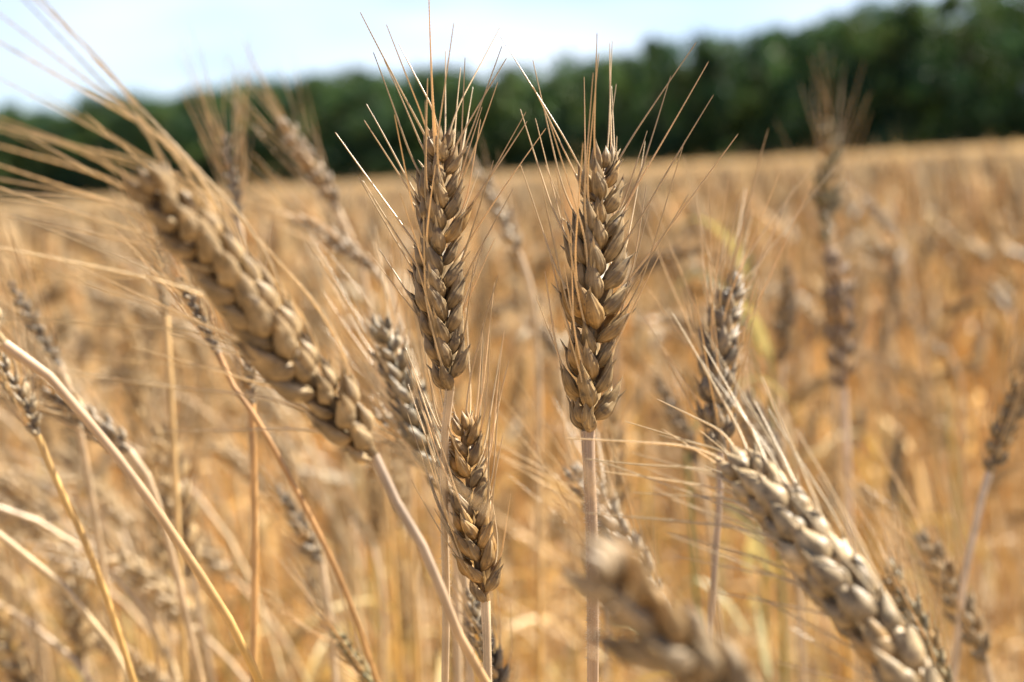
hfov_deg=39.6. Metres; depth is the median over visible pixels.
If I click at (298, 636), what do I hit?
wheat stalk
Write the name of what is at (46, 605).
wheat stalk
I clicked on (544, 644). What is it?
wheat stalk
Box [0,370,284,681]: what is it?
wheat stalk
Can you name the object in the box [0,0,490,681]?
wheat stalk
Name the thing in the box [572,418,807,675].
wheat stalk
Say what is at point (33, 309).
wheat stalk
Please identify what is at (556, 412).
wheat stalk
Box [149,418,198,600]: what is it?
wheat stalk
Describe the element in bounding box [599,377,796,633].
stalk
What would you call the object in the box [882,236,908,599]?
wheat stalk
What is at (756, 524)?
wheat stalk
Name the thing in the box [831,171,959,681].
wheat stalk
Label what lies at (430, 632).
wheat stalk
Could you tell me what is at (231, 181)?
wheat stalk
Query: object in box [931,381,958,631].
wheat stalk
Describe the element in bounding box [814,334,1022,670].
wheat stalk
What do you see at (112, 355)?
wheat stalk
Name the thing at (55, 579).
wheat stalk
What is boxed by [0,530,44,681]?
wheat stalk
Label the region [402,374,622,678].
wheat stalk
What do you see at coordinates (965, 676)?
wheat stalk
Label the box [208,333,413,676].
wheat stalk
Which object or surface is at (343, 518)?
wheat stalk
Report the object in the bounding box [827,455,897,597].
wheat stalk
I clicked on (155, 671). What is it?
wheat stalk
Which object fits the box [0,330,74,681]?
wheat stalk
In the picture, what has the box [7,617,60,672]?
wheat stalk
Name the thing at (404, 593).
wheat stalk
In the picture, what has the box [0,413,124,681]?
wheat stalk
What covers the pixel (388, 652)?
wheat stalk
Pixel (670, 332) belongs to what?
wheat stalk
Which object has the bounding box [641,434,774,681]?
wheat stalk
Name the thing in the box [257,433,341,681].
wheat stalk
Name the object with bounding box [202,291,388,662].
wheat stalk
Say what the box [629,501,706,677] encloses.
wheat stalk
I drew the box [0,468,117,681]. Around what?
wheat stalk
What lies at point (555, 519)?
wheat stalk
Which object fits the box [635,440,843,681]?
wheat stalk
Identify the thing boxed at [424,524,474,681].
wheat stalk
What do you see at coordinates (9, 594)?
wheat stalk
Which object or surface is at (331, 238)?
wheat stalk
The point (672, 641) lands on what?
wheat stalk
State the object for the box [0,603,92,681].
wheat stalk
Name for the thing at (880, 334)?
wheat stalk
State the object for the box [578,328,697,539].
wheat stalk
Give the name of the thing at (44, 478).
wheat stalk
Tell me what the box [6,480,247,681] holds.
wheat stalk
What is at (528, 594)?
wheat stalk
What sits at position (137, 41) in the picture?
sky
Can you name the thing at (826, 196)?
wheat stalk
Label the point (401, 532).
wheat stalk
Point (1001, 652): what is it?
wheat stalk
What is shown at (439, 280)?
wheat stalk
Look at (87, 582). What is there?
wheat stalk
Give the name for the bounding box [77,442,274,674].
wheat stalk
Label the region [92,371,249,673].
wheat stalk
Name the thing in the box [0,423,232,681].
wheat stalk
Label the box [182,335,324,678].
wheat stalk
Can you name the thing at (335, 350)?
wheat stalk
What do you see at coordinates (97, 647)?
wheat stalk
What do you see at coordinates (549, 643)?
wheat stalk
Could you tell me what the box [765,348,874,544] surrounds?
wheat stalk
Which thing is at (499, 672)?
wheat stalk
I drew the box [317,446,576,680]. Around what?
wheat stalk
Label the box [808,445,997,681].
wheat stalk
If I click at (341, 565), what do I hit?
wheat stalk
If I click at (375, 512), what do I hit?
wheat stalk
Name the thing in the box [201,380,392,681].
wheat stalk
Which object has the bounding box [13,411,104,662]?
wheat stalk
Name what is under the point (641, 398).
wheat stalk
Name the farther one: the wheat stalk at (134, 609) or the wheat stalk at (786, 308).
the wheat stalk at (134, 609)
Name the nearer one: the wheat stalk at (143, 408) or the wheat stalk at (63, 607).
the wheat stalk at (63, 607)
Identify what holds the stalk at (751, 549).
on the ground
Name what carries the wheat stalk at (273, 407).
on the ground
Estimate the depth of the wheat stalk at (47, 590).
2.15 m
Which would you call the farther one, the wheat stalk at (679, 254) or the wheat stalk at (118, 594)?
the wheat stalk at (118, 594)
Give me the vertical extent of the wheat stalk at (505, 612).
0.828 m
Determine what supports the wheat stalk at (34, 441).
on the ground
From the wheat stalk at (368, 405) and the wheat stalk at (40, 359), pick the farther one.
the wheat stalk at (368, 405)
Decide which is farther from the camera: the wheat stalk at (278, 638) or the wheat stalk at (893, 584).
the wheat stalk at (278, 638)
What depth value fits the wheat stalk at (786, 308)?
1.05 m
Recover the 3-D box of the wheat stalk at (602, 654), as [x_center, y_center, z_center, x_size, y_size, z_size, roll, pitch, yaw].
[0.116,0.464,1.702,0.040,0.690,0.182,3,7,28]
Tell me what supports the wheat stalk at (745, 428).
on the ground
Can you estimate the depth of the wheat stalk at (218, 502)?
1.59 m
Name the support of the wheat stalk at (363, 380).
on the ground
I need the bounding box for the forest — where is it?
[0,0,1023,201]
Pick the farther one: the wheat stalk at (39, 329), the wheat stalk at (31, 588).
the wheat stalk at (31, 588)
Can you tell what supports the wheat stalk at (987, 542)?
on the ground
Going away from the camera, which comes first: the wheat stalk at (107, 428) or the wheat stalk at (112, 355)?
the wheat stalk at (107, 428)
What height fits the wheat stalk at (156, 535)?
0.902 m
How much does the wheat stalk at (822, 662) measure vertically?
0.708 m
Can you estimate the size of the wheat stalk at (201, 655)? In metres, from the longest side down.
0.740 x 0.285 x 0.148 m
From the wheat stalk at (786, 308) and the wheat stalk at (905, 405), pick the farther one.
the wheat stalk at (905, 405)
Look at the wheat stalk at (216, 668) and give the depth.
2.21 m
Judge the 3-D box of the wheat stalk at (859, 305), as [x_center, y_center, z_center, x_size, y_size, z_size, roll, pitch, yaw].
[0.369,0.333,1.924,0.323,0.880,0.188,19,20,71]
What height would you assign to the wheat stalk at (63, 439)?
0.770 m
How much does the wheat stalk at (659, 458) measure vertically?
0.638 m
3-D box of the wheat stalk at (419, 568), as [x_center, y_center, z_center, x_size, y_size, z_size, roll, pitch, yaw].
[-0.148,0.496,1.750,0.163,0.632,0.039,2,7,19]
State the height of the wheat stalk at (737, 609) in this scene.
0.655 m
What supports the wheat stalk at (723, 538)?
on the ground
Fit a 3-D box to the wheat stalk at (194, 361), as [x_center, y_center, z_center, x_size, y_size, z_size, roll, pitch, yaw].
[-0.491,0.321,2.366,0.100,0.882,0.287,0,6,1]
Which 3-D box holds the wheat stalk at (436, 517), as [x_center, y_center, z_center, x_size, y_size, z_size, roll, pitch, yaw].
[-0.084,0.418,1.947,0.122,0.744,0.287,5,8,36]
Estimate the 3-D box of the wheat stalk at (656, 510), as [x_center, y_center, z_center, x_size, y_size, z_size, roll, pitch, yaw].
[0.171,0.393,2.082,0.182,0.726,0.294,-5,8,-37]
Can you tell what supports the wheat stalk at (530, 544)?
on the ground
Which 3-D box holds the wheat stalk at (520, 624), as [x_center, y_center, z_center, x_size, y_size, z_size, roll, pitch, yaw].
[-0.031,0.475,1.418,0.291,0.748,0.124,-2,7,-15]
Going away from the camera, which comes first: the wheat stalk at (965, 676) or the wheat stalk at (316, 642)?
the wheat stalk at (965, 676)
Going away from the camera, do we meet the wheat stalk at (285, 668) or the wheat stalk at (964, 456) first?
the wheat stalk at (285, 668)
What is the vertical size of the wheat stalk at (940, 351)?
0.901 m
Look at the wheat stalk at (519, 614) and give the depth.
2.13 m
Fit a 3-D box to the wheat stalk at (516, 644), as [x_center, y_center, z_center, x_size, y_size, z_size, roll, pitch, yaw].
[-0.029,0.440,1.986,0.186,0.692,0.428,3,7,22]
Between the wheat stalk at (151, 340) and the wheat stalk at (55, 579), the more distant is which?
the wheat stalk at (151, 340)
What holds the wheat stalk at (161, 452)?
on the ground
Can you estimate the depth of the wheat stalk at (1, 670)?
1.54 m
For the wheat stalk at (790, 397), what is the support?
on the ground
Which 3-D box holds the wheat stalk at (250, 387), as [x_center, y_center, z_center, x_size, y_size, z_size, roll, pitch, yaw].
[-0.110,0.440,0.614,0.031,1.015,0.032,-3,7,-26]
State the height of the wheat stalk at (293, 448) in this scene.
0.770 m
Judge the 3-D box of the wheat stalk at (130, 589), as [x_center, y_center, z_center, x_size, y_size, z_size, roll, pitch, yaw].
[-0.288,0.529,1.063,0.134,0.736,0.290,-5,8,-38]
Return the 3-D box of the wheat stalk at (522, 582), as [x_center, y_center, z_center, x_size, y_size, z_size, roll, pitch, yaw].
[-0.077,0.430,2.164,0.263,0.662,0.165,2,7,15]
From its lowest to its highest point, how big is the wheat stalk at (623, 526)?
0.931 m
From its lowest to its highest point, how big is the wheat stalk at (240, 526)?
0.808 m
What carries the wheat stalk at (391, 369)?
on the ground
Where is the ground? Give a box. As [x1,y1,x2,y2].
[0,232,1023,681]
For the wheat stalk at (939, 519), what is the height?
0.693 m
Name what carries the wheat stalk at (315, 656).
on the ground
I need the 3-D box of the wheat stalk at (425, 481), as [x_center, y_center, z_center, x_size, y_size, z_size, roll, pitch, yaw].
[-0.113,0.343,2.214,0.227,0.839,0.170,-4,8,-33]
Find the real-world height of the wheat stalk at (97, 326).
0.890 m
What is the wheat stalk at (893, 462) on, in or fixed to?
on the ground
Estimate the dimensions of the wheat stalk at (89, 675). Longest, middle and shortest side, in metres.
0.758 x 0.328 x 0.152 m
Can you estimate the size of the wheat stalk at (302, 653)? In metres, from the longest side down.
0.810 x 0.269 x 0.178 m
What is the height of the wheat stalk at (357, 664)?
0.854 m
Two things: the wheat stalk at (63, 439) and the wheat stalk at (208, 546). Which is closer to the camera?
the wheat stalk at (208, 546)
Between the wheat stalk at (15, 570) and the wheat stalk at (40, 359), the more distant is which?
the wheat stalk at (15, 570)
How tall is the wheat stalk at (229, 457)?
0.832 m
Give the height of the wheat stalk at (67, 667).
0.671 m
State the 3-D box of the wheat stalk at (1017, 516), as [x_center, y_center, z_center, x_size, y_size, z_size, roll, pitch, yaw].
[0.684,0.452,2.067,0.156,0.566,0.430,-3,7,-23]
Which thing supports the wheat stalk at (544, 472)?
on the ground
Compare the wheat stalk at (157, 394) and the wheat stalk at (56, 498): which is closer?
the wheat stalk at (157, 394)
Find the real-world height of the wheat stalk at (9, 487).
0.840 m
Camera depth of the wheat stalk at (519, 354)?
1.99 m
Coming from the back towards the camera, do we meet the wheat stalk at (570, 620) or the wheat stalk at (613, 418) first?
the wheat stalk at (570, 620)
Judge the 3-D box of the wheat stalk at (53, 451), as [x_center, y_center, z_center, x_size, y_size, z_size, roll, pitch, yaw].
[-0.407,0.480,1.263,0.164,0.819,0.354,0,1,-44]
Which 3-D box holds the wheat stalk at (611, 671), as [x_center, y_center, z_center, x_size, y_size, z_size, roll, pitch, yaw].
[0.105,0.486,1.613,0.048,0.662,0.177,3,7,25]
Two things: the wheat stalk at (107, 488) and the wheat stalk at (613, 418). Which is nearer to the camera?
the wheat stalk at (613, 418)
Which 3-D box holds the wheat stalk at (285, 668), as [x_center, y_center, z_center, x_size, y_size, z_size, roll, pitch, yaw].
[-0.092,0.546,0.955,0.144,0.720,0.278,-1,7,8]
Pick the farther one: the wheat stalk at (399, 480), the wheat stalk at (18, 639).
the wheat stalk at (18, 639)
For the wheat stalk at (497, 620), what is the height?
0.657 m
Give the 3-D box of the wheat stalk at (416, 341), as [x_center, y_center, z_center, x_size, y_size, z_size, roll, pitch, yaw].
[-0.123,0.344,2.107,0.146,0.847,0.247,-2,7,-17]
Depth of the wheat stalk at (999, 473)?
1.71 m
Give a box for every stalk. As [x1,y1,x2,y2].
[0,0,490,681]
[0,198,122,681]
[0,248,225,681]
[0,277,136,681]
[0,309,204,681]
[0,309,263,681]
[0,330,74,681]
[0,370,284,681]
[0,401,27,678]
[0,410,50,681]
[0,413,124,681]
[0,414,270,681]
[0,418,149,678]
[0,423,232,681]
[0,450,168,680]
[0,453,180,678]
[0,456,150,662]
[0,459,174,681]
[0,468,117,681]
[0,499,88,655]
[0,505,180,681]
[0,524,145,673]
[0,528,42,681]
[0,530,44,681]
[0,531,98,614]
[0,531,129,681]
[0,563,194,678]
[0,566,80,681]
[0,591,19,681]
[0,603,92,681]
[0,668,8,680]
[1,188,357,681]
[1,299,175,588]
[1,401,113,681]
[1,463,84,659]
[2,457,64,626]
[3,259,81,681]
[6,466,105,674]
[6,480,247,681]
[7,338,76,675]
[7,424,143,640]
[7,574,57,681]
[7,588,168,681]
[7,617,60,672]
[8,296,171,570]
[8,547,69,675]
[9,400,115,681]
[10,391,140,674]
[11,306,137,608]
[12,491,96,681]
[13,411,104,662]
[17,564,107,632]
[21,471,115,681]
[26,383,145,681]
[27,255,370,676]
[33,396,265,672]
[33,538,228,681]
[42,327,122,680]
[47,531,95,604]
[51,480,195,674]
[57,330,132,647]
[60,537,192,663]
[62,372,232,675]
[65,337,292,681]
[76,354,269,671]
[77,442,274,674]
[81,472,307,681]
[89,304,286,606]
[91,368,259,670]
[92,250,162,681]
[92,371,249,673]
[95,595,218,681]
[96,207,379,681]
[101,145,187,681]
[103,293,196,581]
[105,395,221,681]
[107,487,164,671]
[112,344,214,681]
[113,357,191,681]
[115,376,200,681]
[117,392,197,670]
[117,425,145,658]
[123,537,218,681]
[140,294,354,679]
[144,334,348,681]
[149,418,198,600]
[152,392,371,677]
[156,574,220,681]
[168,296,259,655]
[177,22,258,668]
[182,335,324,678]
[192,343,361,653]
[194,135,419,681]
[199,342,349,681]
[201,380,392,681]
[202,183,273,681]
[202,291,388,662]
[202,398,393,628]
[204,410,337,681]
[208,318,480,681]
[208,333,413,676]
[224,34,401,681]
[230,248,357,681]
[230,386,429,681]
[234,473,419,681]
[235,536,373,681]
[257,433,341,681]
[259,638,317,681]
[265,224,492,681]
[267,444,352,681]
[271,255,412,681]
[272,460,432,677]
[272,642,328,681]
[277,321,461,681]
[279,332,424,681]
[283,337,372,672]
[298,353,364,681]
[307,226,474,681]
[308,449,385,681]
[310,442,369,650]
[313,446,392,662]
[315,465,386,677]
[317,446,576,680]
[324,345,449,681]
[330,515,380,670]
[335,0,544,681]
[336,446,453,675]
[339,326,422,573]
[339,340,440,669]
[343,335,570,681]
[346,328,413,678]
[346,338,586,681]
[350,224,623,681]
[350,426,394,681]
[355,347,535,681]
[359,380,494,593]
[361,314,760,681]
[361,359,427,681]
[363,518,433,681]
[367,306,468,649]
[379,508,439,672]
[382,517,451,563]
[386,262,502,642]
[391,512,536,678]
[393,295,457,626]
[393,585,552,681]
[394,376,622,681]
[396,335,450,681]
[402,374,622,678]
[403,473,531,678]
[404,274,510,681]
[406,470,556,681]
[411,313,534,681]
[415,479,636,681]
[418,380,536,681]
[418,579,453,681]
[424,327,569,681]
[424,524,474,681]
[427,528,512,681]
[452,120,542,681]
[455,402,515,667]
[466,313,575,681]
[484,344,662,588]
[489,454,654,681]
[489,461,586,677]
[493,282,582,681]
[499,34,737,681]
[499,404,584,681]
[500,390,585,681]
[501,413,585,681]
[502,445,564,658]
[506,297,781,681]
[508,315,586,681]
[511,485,664,681]
[523,482,578,681]
[525,371,662,681]
[542,400,833,681]
[553,342,628,677]
[567,313,941,681]
[567,336,689,681]
[572,342,662,681]
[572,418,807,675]
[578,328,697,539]
[598,473,621,674]
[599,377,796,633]
[600,493,637,681]
[611,448,679,681]
[613,214,744,681]
[618,338,734,677]
[622,329,721,634]
[628,131,835,634]
[628,276,805,678]
[629,271,738,668]
[629,317,838,681]
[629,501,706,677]
[631,354,846,681]
[633,399,677,595]
[635,348,798,676]
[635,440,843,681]
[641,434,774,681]
[647,418,850,678]
[660,333,793,681]
[660,427,732,678]
[664,379,828,681]
[665,217,766,681]
[667,433,795,681]
[689,299,790,648]
[695,324,805,681]
[701,270,907,623]
[704,301,786,681]
[725,412,1008,681]
[741,257,965,680]
[750,231,886,681]
[761,401,927,681]
[765,215,884,599]
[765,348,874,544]
[767,212,815,681]
[773,364,860,681]
[776,43,870,681]
[788,379,1004,668]
[789,443,833,681]
[797,194,873,681]
[798,397,871,681]
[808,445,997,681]
[812,468,952,681]
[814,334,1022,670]
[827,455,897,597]
[827,466,887,681]
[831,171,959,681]
[833,225,1023,679]
[838,429,993,681]
[851,508,1023,680]
[856,382,1023,681]
[873,288,890,580]
[875,302,1023,681]
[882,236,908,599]
[886,399,915,596]
[896,267,971,681]
[904,440,1023,629]
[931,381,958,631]
[938,333,1023,681]
[942,537,1023,638]
[944,225,1023,614]
[947,572,993,681]
[951,290,1023,681]
[984,543,1023,681]
[1005,538,1023,632]
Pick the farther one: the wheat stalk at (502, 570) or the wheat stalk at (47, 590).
the wheat stalk at (47, 590)
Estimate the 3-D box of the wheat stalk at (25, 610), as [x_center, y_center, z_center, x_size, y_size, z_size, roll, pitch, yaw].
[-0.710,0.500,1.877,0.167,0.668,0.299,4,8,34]
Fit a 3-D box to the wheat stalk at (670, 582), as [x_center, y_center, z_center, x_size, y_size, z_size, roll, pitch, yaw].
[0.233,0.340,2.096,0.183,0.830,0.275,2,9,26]
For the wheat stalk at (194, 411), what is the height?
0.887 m
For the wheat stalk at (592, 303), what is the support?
on the ground
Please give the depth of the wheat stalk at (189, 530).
0.76 m
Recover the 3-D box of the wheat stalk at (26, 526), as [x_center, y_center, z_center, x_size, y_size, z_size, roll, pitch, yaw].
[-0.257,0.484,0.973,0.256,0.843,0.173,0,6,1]
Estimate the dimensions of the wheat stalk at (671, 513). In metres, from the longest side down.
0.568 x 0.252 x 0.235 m
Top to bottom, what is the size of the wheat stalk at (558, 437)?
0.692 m
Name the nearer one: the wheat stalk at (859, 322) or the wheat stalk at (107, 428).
the wheat stalk at (107, 428)
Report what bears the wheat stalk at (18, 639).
on the ground
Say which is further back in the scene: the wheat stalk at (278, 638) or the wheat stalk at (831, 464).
the wheat stalk at (278, 638)
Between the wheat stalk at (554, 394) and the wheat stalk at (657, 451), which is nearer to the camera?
the wheat stalk at (554, 394)
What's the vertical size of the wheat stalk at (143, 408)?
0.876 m
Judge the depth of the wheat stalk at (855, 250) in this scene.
1.89 m
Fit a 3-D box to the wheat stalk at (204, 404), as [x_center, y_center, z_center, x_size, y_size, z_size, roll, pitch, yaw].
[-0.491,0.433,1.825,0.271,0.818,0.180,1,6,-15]
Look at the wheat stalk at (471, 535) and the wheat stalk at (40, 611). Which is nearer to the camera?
the wheat stalk at (471, 535)
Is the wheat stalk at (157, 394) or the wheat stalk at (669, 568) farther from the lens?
the wheat stalk at (669, 568)
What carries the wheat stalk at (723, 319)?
on the ground
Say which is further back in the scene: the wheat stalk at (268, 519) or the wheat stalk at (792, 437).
the wheat stalk at (792, 437)
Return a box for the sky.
[0,0,1023,143]
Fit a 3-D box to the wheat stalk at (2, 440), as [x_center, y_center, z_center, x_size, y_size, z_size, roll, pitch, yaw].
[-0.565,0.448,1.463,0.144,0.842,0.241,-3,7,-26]
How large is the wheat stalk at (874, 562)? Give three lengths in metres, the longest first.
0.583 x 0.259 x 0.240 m
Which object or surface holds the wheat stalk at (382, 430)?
on the ground
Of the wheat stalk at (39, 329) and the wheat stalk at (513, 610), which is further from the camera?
the wheat stalk at (513, 610)
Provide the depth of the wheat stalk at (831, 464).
1.32 m
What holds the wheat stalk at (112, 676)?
on the ground
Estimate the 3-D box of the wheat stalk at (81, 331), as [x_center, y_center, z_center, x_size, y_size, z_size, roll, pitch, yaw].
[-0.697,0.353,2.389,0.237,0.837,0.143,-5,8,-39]
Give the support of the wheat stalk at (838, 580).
on the ground
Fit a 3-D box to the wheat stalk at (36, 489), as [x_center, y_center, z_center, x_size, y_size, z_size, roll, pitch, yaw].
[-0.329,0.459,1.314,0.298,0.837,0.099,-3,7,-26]
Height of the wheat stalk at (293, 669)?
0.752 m
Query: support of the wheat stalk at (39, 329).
on the ground
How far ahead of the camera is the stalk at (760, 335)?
1.03 m
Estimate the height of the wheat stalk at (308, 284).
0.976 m
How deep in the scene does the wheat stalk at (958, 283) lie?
2.01 m
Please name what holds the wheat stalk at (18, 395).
on the ground
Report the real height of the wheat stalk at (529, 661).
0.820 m
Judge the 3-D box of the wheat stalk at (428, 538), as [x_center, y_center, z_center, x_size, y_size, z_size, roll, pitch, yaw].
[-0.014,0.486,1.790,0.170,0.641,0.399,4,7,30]
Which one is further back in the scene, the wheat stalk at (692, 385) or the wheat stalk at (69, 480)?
the wheat stalk at (692, 385)
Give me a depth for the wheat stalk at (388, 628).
1.57 m
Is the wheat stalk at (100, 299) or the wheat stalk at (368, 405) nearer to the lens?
the wheat stalk at (100, 299)
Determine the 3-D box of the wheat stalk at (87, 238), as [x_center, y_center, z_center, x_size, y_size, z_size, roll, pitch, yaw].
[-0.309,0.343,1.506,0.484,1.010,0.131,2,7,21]
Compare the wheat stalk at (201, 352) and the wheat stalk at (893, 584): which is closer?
the wheat stalk at (893, 584)
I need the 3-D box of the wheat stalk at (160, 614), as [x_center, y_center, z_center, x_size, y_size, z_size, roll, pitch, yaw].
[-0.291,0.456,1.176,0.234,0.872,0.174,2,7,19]
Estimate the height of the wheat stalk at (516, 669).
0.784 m
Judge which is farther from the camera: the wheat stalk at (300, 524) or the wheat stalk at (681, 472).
the wheat stalk at (681, 472)
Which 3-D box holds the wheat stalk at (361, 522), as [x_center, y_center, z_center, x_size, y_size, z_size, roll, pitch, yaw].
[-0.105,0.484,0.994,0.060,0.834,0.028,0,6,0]
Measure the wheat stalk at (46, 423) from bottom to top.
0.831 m
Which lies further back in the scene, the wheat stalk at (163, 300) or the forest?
the forest
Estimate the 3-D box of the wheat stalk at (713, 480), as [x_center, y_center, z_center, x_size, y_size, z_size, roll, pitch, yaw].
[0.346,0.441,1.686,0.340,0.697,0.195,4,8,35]
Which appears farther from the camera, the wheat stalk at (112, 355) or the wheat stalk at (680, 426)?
the wheat stalk at (112, 355)
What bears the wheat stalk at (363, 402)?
on the ground
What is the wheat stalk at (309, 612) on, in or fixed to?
on the ground
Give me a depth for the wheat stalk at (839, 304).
0.92 m
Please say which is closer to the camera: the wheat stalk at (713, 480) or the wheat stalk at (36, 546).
the wheat stalk at (36, 546)
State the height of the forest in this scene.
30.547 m
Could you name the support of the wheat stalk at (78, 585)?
on the ground
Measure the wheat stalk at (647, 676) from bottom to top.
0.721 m
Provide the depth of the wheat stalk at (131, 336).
1.02 m
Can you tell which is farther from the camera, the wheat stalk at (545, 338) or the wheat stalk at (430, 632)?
the wheat stalk at (430, 632)
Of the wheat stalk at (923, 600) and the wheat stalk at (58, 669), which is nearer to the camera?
the wheat stalk at (58, 669)
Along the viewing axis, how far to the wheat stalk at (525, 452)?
1.58 m
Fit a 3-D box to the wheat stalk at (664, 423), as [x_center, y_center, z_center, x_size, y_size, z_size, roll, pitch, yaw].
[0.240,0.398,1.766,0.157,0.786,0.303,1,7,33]
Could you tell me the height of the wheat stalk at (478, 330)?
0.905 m
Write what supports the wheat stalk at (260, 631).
on the ground
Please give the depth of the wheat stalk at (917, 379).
1.30 m
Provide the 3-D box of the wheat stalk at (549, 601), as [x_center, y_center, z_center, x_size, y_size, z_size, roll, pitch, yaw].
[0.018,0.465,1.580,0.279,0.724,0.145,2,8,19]
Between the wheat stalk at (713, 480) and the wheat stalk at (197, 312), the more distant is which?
the wheat stalk at (713, 480)
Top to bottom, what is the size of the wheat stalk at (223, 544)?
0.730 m
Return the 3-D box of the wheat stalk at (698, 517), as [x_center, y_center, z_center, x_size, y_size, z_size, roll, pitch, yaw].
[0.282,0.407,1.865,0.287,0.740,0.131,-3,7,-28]
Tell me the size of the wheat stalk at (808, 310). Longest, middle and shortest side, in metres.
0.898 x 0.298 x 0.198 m
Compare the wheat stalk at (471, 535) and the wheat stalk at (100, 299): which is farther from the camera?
the wheat stalk at (100, 299)
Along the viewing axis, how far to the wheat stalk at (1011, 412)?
0.68 m
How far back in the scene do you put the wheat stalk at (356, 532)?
1.86 m
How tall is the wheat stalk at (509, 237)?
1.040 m
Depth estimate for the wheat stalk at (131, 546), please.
1.49 m
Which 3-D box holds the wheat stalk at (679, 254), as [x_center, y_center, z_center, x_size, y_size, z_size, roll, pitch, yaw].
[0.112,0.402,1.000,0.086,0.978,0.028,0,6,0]
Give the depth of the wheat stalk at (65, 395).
0.39 m
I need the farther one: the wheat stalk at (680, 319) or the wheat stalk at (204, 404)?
the wheat stalk at (204, 404)
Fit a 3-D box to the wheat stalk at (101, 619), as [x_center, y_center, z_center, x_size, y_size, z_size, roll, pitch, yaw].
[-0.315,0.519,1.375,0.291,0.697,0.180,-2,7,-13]
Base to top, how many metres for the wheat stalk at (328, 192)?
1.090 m
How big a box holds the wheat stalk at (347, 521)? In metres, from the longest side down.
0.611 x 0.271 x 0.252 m
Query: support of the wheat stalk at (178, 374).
on the ground
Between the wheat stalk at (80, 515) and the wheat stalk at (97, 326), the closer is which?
the wheat stalk at (80, 515)
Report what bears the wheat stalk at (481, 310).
on the ground
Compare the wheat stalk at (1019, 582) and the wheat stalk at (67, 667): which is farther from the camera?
the wheat stalk at (67, 667)
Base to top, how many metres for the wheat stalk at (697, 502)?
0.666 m
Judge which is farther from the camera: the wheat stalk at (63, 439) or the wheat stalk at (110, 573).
the wheat stalk at (63, 439)
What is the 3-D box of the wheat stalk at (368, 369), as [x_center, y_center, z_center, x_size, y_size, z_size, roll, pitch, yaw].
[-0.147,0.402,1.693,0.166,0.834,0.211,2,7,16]
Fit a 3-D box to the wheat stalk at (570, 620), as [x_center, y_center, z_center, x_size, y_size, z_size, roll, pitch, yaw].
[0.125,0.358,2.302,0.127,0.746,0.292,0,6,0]
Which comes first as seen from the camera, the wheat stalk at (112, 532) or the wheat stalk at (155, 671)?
the wheat stalk at (155, 671)
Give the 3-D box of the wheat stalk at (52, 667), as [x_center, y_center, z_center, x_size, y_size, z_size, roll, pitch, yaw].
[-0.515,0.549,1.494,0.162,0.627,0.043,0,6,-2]
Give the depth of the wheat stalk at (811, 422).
1.55 m
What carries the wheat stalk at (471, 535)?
on the ground
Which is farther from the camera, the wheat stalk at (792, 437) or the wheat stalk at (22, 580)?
the wheat stalk at (792, 437)
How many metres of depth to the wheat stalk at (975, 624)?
0.70 m
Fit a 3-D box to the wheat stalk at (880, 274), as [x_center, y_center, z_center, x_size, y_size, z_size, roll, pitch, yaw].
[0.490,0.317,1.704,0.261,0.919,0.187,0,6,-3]
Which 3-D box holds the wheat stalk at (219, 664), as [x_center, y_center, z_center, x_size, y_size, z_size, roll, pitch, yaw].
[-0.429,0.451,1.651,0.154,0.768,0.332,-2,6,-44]
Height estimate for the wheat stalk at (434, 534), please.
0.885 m
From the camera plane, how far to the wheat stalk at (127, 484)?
2.08 m
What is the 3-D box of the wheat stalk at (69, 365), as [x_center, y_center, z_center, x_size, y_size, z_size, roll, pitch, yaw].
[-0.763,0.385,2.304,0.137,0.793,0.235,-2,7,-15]
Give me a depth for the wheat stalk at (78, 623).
0.85 m
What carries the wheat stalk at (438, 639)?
on the ground

